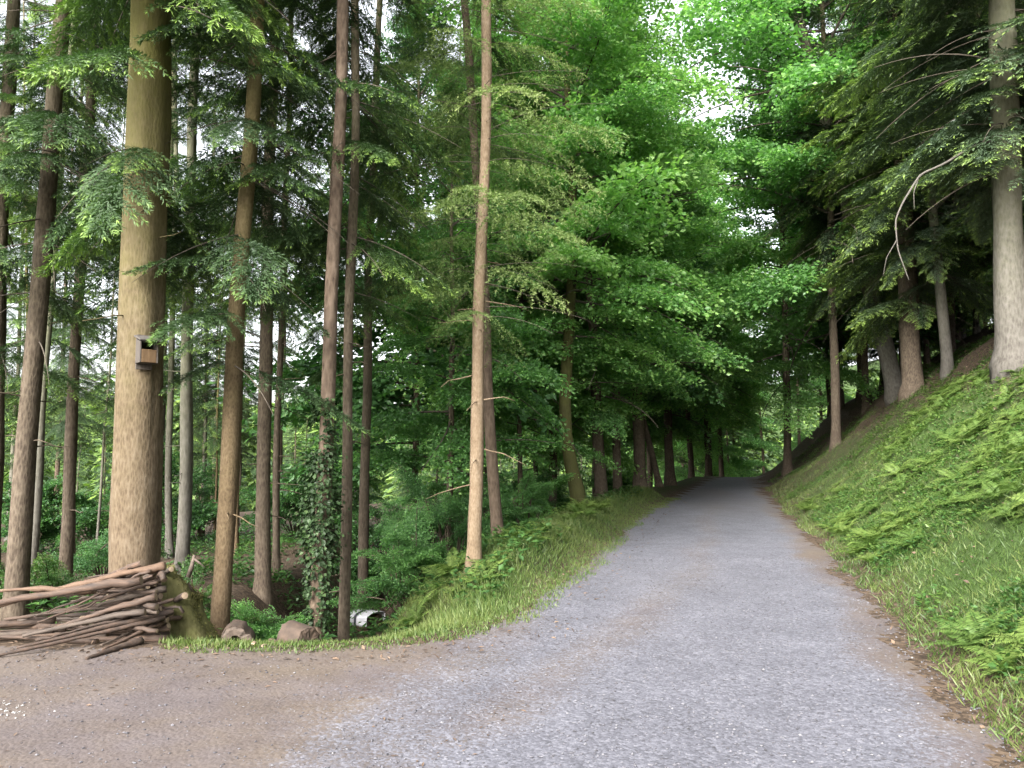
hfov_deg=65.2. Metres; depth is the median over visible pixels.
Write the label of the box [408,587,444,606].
fern
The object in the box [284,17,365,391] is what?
spruce tree
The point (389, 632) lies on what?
fern
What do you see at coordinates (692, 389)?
broadleaf tree
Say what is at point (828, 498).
fern
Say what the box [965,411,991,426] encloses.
fern
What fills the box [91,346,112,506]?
spruce tree
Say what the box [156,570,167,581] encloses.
cut branch
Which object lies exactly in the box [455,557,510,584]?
fern
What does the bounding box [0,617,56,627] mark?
cut branch
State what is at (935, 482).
fern
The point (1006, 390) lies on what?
fern
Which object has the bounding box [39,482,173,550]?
shrub
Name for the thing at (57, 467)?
spruce tree
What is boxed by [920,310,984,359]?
spruce tree
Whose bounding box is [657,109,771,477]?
broadleaf tree
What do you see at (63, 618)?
cut branch
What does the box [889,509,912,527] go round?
fern
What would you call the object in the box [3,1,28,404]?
spruce tree
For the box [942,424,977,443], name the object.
fern
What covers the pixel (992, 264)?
spruce tree
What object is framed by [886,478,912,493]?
fern
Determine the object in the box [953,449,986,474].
fern
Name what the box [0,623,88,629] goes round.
cut branch
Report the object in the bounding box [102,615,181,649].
cut branch
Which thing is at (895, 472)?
fern
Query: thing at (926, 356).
broadleaf tree
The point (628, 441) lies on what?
broadleaf tree
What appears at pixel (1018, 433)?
fern
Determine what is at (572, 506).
fern
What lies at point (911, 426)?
fern
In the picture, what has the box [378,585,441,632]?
fern
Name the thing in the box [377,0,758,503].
broadleaf tree
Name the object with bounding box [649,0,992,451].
broadleaf tree
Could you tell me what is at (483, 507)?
shrub
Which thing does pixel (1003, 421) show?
fern
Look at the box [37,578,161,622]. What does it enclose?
cut branch
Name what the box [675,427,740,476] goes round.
broadleaf tree
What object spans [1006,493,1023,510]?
fern
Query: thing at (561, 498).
shrub
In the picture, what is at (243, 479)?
spruce tree
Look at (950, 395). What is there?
fern
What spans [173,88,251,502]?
spruce tree
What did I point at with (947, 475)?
fern
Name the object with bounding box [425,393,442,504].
spruce tree
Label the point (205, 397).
spruce tree
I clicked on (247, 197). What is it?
spruce tree
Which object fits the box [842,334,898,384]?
spruce tree
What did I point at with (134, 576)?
cut branch
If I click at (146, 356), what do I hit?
bird box
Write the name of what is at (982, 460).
fern
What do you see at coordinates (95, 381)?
spruce tree
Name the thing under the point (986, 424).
fern
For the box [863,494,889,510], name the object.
fern
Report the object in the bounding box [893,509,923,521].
fern
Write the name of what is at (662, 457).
broadleaf tree
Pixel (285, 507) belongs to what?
shrub
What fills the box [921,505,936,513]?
fern
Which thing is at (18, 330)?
spruce tree
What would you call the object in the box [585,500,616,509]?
fern
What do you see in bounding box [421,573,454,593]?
fern
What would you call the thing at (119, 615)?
cut branch
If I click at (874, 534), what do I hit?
fern
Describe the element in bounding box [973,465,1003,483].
fern
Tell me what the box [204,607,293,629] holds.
shrub
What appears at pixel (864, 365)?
broadleaf tree
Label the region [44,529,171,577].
shrub
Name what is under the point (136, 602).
cut branch
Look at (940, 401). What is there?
fern
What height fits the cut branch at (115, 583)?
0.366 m
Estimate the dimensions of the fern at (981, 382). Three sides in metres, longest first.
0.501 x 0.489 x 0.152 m
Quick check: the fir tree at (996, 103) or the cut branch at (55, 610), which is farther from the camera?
the fir tree at (996, 103)
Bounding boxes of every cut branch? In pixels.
[0,568,129,607]
[0,576,142,605]
[0,585,96,594]
[0,615,165,655]
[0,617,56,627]
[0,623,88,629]
[0,627,169,640]
[0,628,51,634]
[0,629,37,631]
[0,632,109,636]
[0,635,98,643]
[4,599,131,620]
[16,608,173,648]
[17,617,122,620]
[22,608,146,637]
[29,605,159,616]
[34,576,155,617]
[35,616,138,640]
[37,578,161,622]
[38,627,169,637]
[54,592,157,626]
[57,612,130,618]
[66,581,158,612]
[67,569,151,608]
[71,593,162,601]
[72,625,158,632]
[85,636,144,659]
[87,611,168,622]
[88,573,140,577]
[88,635,166,642]
[97,586,166,607]
[97,589,157,593]
[99,561,165,579]
[100,616,168,644]
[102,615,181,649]
[108,593,158,610]
[109,559,144,573]
[111,609,158,614]
[137,583,194,593]
[139,605,184,613]
[141,598,173,608]
[143,567,173,577]
[143,622,170,627]
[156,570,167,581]
[173,592,187,602]
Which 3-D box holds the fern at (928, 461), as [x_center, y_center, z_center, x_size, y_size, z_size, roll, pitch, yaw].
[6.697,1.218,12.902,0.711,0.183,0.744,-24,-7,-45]
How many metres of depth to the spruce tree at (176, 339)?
24.67 m
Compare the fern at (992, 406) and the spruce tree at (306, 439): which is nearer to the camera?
the fern at (992, 406)
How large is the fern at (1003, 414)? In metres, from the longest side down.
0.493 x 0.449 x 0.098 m
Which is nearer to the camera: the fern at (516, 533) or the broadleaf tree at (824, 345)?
the fern at (516, 533)
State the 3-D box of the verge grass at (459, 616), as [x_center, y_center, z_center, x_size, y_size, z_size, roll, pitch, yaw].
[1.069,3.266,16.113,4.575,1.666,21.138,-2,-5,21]
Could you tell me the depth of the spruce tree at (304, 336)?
26.62 m
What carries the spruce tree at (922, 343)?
on the ground at (242, 588)
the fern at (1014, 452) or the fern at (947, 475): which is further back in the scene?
the fern at (947, 475)
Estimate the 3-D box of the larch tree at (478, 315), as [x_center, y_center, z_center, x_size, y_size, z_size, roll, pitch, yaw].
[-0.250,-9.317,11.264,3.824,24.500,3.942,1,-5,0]
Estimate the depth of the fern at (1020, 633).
5.48 m
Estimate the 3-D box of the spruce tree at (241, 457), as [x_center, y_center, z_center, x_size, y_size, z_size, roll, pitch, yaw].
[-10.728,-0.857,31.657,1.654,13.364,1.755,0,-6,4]
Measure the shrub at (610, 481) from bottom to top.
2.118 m
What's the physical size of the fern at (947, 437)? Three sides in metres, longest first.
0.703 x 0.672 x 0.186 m
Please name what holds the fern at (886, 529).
on the ground at (242, 588)
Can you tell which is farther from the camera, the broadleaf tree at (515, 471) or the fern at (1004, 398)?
the broadleaf tree at (515, 471)
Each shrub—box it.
[0,542,94,608]
[1,472,92,551]
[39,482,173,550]
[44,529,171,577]
[46,442,217,554]
[162,459,246,539]
[180,554,211,620]
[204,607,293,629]
[230,599,318,641]
[239,465,336,535]
[271,451,394,539]
[326,496,457,616]
[327,508,427,601]
[372,505,484,551]
[373,457,505,579]
[453,478,515,540]
[482,471,557,529]
[483,466,563,524]
[500,473,578,517]
[537,465,585,510]
[584,464,632,497]
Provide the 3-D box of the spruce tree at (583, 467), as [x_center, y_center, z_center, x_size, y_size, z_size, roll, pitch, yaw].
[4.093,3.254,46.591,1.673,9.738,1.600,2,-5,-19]
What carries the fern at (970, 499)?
on the ground at (242, 588)
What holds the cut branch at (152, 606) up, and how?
on the cut branch at (149, 611)
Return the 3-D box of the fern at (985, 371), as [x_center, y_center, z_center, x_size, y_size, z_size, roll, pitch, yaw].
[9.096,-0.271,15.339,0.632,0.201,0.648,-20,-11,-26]
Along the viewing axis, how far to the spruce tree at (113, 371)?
37.11 m
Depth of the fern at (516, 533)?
11.06 m
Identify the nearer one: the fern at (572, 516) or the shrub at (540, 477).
the fern at (572, 516)
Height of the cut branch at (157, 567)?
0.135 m
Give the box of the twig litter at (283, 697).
[0,625,595,767]
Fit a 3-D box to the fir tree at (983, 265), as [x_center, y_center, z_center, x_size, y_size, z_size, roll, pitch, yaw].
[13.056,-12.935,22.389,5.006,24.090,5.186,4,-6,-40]
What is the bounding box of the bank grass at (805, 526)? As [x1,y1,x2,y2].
[763,345,1023,760]
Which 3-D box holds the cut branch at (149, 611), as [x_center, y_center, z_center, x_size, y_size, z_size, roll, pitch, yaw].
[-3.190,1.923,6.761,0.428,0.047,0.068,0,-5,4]
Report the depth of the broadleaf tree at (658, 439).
33.32 m
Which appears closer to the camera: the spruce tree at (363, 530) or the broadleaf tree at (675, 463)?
the spruce tree at (363, 530)
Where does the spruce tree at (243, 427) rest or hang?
on the ground at (242, 588)
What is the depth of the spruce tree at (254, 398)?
26.89 m
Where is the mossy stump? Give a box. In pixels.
[162,563,220,641]
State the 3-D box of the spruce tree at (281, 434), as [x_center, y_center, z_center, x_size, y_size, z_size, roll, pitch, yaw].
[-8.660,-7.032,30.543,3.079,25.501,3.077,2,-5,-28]
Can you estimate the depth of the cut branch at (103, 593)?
6.97 m
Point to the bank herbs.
(992, 664)
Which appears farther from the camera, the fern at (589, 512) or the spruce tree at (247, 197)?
the fern at (589, 512)
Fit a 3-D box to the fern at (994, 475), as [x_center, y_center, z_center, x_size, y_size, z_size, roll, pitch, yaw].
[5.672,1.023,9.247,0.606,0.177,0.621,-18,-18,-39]
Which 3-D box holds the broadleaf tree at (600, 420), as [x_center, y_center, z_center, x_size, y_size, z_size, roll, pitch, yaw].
[1.924,-4.174,22.172,7.647,15.820,7.661,4,-6,-43]
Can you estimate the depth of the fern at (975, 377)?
15.54 m
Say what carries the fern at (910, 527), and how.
on the ground at (242, 588)
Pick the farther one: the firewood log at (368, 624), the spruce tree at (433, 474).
the spruce tree at (433, 474)
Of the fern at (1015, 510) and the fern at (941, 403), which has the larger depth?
the fern at (941, 403)
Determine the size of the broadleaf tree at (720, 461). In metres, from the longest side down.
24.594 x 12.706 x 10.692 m
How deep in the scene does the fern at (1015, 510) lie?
8.06 m
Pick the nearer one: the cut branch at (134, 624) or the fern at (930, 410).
the cut branch at (134, 624)
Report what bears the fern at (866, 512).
on the ground at (242, 588)
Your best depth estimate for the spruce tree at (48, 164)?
8.81 m
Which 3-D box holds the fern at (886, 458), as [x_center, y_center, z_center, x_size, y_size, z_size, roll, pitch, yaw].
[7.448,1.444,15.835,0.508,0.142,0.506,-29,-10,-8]
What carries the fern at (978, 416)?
on the ground at (242, 588)
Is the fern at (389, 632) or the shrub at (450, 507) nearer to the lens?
the fern at (389, 632)
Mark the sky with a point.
(721, 112)
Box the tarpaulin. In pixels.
[350,609,384,626]
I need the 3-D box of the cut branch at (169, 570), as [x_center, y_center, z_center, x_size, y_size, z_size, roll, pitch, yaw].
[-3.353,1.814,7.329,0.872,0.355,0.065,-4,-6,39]
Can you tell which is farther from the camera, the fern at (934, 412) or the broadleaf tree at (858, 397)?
the broadleaf tree at (858, 397)
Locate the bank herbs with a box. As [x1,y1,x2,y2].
[768,333,1023,684]
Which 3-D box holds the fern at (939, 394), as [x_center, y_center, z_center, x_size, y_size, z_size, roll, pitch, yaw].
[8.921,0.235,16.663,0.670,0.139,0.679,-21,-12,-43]
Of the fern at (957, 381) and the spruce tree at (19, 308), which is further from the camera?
the spruce tree at (19, 308)
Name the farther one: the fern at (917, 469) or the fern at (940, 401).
the fern at (940, 401)
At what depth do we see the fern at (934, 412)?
14.87 m
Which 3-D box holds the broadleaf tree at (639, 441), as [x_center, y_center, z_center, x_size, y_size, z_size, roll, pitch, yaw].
[4.326,-5.456,27.846,9.534,19.051,9.877,-2,-5,0]
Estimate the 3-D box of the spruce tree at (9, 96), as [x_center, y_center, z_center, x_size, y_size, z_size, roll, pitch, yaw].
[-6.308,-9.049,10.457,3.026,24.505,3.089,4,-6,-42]
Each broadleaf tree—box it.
[207,0,590,541]
[297,47,577,550]
[353,0,674,492]
[358,0,619,536]
[371,212,561,497]
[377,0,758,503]
[379,376,469,533]
[421,29,708,510]
[496,2,752,499]
[499,260,632,478]
[499,424,591,497]
[508,0,772,491]
[537,326,689,497]
[543,59,735,486]
[560,24,784,487]
[585,380,680,476]
[588,428,714,479]
[608,241,733,459]
[612,378,743,486]
[621,149,751,485]
[626,431,723,486]
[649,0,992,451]
[650,186,748,426]
[655,127,782,476]
[656,414,738,482]
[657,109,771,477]
[658,178,790,476]
[662,200,774,475]
[662,331,768,476]
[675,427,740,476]
[680,35,888,476]
[713,329,783,476]
[740,110,936,409]
[751,228,891,359]
[752,1,920,403]
[754,12,992,415]
[760,260,854,357]
[768,239,897,416]
[769,320,874,464]
[838,278,963,368]
[852,12,900,370]
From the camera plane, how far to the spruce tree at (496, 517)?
13.35 m
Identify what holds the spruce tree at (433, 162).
on the ground at (242, 588)
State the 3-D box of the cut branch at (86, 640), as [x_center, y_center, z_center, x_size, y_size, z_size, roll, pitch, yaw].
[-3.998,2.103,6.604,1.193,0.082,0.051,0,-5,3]
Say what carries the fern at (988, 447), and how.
on the ground at (242, 588)
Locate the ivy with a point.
(311, 519)
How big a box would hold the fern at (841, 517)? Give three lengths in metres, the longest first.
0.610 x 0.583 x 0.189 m
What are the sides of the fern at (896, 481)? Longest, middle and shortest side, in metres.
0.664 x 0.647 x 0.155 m
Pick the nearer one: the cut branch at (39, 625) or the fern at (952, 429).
the cut branch at (39, 625)
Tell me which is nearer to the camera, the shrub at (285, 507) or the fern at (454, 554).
the fern at (454, 554)
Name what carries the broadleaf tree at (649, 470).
on the ground at (242, 588)
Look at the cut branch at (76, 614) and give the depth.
7.00 m
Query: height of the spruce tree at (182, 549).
24.504 m
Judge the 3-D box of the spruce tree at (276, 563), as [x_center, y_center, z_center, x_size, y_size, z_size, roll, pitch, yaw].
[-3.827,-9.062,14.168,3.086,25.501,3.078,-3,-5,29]
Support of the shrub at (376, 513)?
on the ground at (242, 588)
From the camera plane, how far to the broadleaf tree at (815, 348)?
50.88 m
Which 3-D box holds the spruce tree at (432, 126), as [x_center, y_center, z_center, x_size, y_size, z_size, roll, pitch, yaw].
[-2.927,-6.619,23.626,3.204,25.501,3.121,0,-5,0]
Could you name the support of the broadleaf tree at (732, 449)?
on the ground at (242, 588)
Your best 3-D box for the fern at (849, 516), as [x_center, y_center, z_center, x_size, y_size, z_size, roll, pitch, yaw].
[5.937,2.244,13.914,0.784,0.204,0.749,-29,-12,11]
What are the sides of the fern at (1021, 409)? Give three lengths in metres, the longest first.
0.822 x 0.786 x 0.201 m
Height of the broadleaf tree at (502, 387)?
11.423 m
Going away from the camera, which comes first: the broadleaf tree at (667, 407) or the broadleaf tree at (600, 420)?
the broadleaf tree at (600, 420)
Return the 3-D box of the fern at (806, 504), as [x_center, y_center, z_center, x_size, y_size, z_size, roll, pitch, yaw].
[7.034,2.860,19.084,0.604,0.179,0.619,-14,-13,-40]
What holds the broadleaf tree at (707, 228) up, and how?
on the ground at (242, 588)
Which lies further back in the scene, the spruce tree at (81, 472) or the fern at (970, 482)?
the spruce tree at (81, 472)
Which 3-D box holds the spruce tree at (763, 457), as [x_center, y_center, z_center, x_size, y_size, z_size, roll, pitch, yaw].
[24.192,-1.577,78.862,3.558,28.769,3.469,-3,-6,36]
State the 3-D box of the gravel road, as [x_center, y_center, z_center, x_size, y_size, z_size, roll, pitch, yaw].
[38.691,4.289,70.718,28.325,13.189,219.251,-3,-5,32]
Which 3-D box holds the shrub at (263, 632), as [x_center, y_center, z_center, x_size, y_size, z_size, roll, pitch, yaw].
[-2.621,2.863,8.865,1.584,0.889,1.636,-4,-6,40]
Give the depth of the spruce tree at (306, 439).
46.47 m
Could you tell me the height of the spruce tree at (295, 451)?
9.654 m
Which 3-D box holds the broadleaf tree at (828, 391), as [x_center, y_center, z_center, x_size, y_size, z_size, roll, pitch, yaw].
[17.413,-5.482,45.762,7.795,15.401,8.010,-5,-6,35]
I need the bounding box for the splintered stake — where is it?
[186,555,205,577]
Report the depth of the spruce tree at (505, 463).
41.37 m
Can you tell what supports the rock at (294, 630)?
on the ground at (242, 588)
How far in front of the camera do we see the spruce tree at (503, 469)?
45.18 m
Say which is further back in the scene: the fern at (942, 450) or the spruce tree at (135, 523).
the fern at (942, 450)
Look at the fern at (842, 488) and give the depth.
18.03 m
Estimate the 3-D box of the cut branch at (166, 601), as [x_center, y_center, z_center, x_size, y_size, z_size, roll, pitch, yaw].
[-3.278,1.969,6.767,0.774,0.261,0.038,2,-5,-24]
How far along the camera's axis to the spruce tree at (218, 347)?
17.30 m
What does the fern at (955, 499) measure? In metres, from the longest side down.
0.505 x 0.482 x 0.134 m
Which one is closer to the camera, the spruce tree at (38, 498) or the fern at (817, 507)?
the spruce tree at (38, 498)
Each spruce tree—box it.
[0,0,86,442]
[0,0,122,599]
[0,0,126,579]
[0,0,196,620]
[0,26,21,457]
[2,0,315,619]
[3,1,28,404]
[3,340,10,486]
[4,0,63,540]
[4,177,55,468]
[4,226,69,470]
[6,0,216,581]
[21,78,99,524]
[44,22,115,554]
[44,180,111,467]
[50,104,112,409]
[54,83,168,546]
[60,349,96,491]
[62,0,370,636]
[85,0,251,558]
[85,190,167,444]
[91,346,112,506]
[98,291,179,460]
[106,15,212,538]
[108,3,286,577]
[163,9,259,535]
[164,12,321,554]
[165,309,179,447]
[168,0,373,606]
[172,284,210,466]
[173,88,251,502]
[174,111,258,540]
[179,327,247,501]
[181,0,388,575]
[202,157,261,448]
[203,135,271,463]
[220,317,258,525]
[223,0,463,642]
[233,0,488,640]
[241,453,247,497]
[246,13,322,511]
[283,383,308,502]
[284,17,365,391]
[291,0,464,608]
[293,8,365,345]
[296,417,314,470]
[340,356,378,504]
[374,0,570,537]
[379,11,458,359]
[390,402,419,497]
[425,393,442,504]
[433,2,464,545]
[484,459,508,480]
[498,457,512,495]
[507,455,517,477]
[578,433,591,489]
[655,447,687,474]
[714,429,741,466]
[746,228,774,473]
[771,387,802,434]
[780,373,814,445]
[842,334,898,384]
[895,312,937,361]
[920,296,988,345]
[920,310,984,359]
[925,8,1023,275]
[955,285,993,335]
[965,0,1019,288]
[965,293,992,335]
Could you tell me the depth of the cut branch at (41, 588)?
6.81 m
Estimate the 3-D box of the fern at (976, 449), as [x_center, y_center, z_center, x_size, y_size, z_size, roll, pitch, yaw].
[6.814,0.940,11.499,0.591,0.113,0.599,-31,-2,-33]
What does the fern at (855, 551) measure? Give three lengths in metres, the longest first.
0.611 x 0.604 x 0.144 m
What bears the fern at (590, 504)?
on the ground at (242, 588)
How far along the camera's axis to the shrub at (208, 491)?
24.14 m
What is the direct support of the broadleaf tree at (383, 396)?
on the ground at (242, 588)
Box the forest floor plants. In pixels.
[1,484,645,640]
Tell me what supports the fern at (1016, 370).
on the ground at (242, 588)
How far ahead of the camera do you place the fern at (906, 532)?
10.27 m
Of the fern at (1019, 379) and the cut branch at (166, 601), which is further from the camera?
the fern at (1019, 379)
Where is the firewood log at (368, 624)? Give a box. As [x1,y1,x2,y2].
[350,623,369,629]
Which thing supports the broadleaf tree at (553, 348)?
on the ground at (242, 588)
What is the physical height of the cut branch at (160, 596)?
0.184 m
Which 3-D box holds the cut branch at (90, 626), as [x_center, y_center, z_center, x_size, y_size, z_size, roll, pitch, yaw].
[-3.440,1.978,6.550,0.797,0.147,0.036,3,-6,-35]
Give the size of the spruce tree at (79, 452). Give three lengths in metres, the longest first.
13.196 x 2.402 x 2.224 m
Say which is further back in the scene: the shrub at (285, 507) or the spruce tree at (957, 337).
the spruce tree at (957, 337)
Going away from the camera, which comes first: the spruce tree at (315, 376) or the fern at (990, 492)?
the fern at (990, 492)
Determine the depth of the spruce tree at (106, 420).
18.54 m
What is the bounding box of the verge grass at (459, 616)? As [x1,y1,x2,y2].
[159,486,680,653]
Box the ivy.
[286,397,358,633]
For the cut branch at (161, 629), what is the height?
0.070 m
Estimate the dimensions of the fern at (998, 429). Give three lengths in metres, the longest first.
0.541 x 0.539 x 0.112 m
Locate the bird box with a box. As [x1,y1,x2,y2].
[134,334,160,369]
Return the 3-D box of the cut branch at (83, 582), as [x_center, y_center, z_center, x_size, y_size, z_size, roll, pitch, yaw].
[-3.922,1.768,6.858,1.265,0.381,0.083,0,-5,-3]
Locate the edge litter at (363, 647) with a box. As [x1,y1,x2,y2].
[0,498,685,667]
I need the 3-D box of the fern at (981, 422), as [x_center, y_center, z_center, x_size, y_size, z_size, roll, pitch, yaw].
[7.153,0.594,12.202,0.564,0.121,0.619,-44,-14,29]
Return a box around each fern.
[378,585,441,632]
[384,613,414,634]
[408,557,454,583]
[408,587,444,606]
[421,555,464,573]
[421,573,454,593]
[430,547,465,568]
[430,552,465,577]
[442,585,460,593]
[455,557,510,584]
[464,553,501,569]
[488,537,507,544]
[493,528,539,539]
[515,525,549,534]
[529,532,552,540]
[541,508,566,517]
[555,501,582,509]
[555,511,582,520]
[564,503,598,510]
[566,502,602,516]
[567,497,600,507]
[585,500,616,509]
[797,499,816,506]
[798,501,819,509]
[803,503,825,510]
[811,519,849,532]
[817,494,834,501]
[825,518,848,532]
[827,510,847,523]
[829,484,846,492]
[829,510,854,521]
[831,544,866,556]
[832,484,852,490]
[835,517,859,533]
[836,500,867,519]
[839,542,871,551]
[843,532,888,547]
[846,524,884,537]
[851,498,870,512]
[852,549,890,562]
[853,519,893,540]
[856,507,873,514]
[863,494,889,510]
[870,460,913,479]
[874,501,911,523]
[878,522,895,531]
[879,511,919,530]
[879,527,929,552]
[880,449,893,462]
[881,527,897,536]
[882,440,898,452]
[883,471,915,485]
[885,440,911,451]
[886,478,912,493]
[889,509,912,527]
[892,521,925,540]
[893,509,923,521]
[899,456,924,469]
[899,520,922,531]
[899,527,926,542]
[900,498,928,511]
[904,415,921,431]
[905,402,930,414]
[909,448,944,467]
[911,464,929,472]
[916,618,1009,648]
[918,405,945,421]
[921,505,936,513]
[923,474,949,488]
[925,402,938,415]
[925,605,1021,640]
[926,393,949,407]
[927,387,949,398]
[927,484,958,495]
[929,425,957,439]
[930,444,950,456]
[930,488,962,505]
[932,394,958,406]
[933,428,962,443]
[933,467,966,480]
[942,389,956,398]
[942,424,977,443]
[946,489,976,502]
[949,372,974,384]
[949,381,969,393]
[953,416,992,435]
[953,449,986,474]
[954,479,994,502]
[956,470,993,490]
[957,471,981,481]
[957,642,1015,663]
[958,450,994,467]
[959,472,1020,500]
[959,503,979,515]
[960,370,987,382]
[963,432,979,440]
[964,407,991,422]
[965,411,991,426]
[965,640,1023,677]
[966,441,994,466]
[967,411,991,428]
[969,364,988,374]
[969,374,988,386]
[969,418,1015,449]
[970,442,994,456]
[971,413,994,429]
[972,436,1005,455]
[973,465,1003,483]
[975,616,1023,645]
[976,399,998,417]
[977,454,1022,483]
[978,499,1008,516]
[981,418,1006,436]
[984,439,1008,455]
[984,472,1023,499]
[986,389,1015,405]
[986,490,1022,520]
[987,431,1023,450]
[990,496,1023,519]
[991,383,1015,397]
[991,412,1019,426]
[993,397,1023,421]
[993,425,1016,438]
[994,444,1015,452]
[996,402,1018,419]
[996,461,1023,472]
[1000,367,1023,372]
[1003,516,1023,525]
[1005,446,1023,458]
[1006,374,1023,383]
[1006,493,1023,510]
[1012,505,1023,518]
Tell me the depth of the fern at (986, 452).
10.87 m
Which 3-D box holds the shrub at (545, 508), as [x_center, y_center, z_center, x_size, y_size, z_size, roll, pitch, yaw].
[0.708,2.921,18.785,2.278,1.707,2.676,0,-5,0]
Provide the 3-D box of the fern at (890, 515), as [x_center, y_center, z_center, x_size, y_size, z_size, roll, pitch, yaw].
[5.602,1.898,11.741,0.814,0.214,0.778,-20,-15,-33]
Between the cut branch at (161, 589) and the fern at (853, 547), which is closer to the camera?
the cut branch at (161, 589)
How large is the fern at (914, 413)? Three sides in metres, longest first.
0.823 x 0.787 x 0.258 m
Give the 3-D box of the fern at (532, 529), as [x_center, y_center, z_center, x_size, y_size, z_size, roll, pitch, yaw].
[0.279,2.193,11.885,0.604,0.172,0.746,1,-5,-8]
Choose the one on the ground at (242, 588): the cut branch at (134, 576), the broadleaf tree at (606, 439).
the broadleaf tree at (606, 439)
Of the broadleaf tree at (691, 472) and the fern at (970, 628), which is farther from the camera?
the broadleaf tree at (691, 472)
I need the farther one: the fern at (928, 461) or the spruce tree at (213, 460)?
the spruce tree at (213, 460)
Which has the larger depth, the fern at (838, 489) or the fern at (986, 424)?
the fern at (838, 489)
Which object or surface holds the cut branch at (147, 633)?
on the ground at (242, 588)
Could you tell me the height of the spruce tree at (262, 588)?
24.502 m
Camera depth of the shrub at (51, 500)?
20.82 m
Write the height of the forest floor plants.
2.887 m
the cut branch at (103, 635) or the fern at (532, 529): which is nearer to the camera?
the cut branch at (103, 635)
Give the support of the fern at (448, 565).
on the ground at (242, 588)
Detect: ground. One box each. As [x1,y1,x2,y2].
[0,322,1023,767]
[0,636,467,767]
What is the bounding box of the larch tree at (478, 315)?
[356,0,629,575]
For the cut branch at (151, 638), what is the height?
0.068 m
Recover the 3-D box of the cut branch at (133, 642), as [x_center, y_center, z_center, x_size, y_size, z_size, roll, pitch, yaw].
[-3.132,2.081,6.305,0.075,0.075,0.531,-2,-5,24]
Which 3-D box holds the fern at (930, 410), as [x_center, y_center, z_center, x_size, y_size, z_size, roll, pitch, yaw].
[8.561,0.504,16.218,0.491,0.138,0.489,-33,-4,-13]
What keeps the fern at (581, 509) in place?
on the ground at (242, 588)
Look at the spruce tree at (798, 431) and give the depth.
61.60 m
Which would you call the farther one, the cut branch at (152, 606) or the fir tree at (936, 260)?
the fir tree at (936, 260)
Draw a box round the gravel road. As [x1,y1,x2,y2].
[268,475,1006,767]
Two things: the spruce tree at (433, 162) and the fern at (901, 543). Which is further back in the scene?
the spruce tree at (433, 162)
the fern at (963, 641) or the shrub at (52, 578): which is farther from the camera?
the shrub at (52, 578)
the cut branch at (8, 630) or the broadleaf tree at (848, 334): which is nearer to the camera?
the cut branch at (8, 630)
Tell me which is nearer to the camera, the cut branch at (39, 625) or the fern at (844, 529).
the cut branch at (39, 625)
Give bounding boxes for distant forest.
[1,312,993,522]
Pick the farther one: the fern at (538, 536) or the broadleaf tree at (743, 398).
the broadleaf tree at (743, 398)
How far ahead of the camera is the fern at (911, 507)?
11.04 m
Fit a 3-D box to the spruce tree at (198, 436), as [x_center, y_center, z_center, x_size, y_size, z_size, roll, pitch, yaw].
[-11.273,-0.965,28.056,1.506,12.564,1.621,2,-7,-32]
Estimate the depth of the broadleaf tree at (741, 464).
77.61 m
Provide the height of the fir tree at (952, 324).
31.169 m
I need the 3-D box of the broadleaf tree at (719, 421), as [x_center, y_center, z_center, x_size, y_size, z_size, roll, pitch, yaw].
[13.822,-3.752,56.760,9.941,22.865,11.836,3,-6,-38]
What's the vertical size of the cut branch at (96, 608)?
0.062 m
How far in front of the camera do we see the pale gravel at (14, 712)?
4.87 m
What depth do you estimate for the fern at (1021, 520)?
7.79 m
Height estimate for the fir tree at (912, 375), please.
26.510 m
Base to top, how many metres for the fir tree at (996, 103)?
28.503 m
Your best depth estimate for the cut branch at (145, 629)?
6.64 m
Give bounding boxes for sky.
[0,0,992,403]
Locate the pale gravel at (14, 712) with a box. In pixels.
[0,699,55,717]
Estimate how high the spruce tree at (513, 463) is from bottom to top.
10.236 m
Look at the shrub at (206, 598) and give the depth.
9.53 m
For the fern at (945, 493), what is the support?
on the ground at (242, 588)
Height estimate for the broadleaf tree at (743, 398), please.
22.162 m
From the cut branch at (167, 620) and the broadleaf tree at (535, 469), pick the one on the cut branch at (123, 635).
the cut branch at (167, 620)
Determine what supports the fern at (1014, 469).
on the ground at (242, 588)
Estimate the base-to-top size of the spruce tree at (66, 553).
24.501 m
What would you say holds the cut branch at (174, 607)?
on the cut branch at (167, 620)
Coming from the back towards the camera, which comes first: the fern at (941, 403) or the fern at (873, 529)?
the fern at (941, 403)
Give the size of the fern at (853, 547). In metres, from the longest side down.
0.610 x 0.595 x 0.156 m
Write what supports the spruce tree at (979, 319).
on the ground at (242, 588)
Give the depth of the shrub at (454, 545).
19.73 m
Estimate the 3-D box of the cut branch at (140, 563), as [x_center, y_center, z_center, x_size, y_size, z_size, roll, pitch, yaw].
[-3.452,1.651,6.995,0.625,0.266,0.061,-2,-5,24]
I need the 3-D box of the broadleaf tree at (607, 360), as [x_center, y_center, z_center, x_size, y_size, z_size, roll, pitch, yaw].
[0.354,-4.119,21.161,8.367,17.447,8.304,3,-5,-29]
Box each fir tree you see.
[722,0,947,406]
[795,0,992,405]
[818,0,1023,384]
[823,0,1023,379]
[882,32,986,351]
[884,0,1023,284]
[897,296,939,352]
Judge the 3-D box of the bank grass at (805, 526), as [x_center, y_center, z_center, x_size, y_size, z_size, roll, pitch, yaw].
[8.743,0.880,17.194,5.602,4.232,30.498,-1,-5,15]

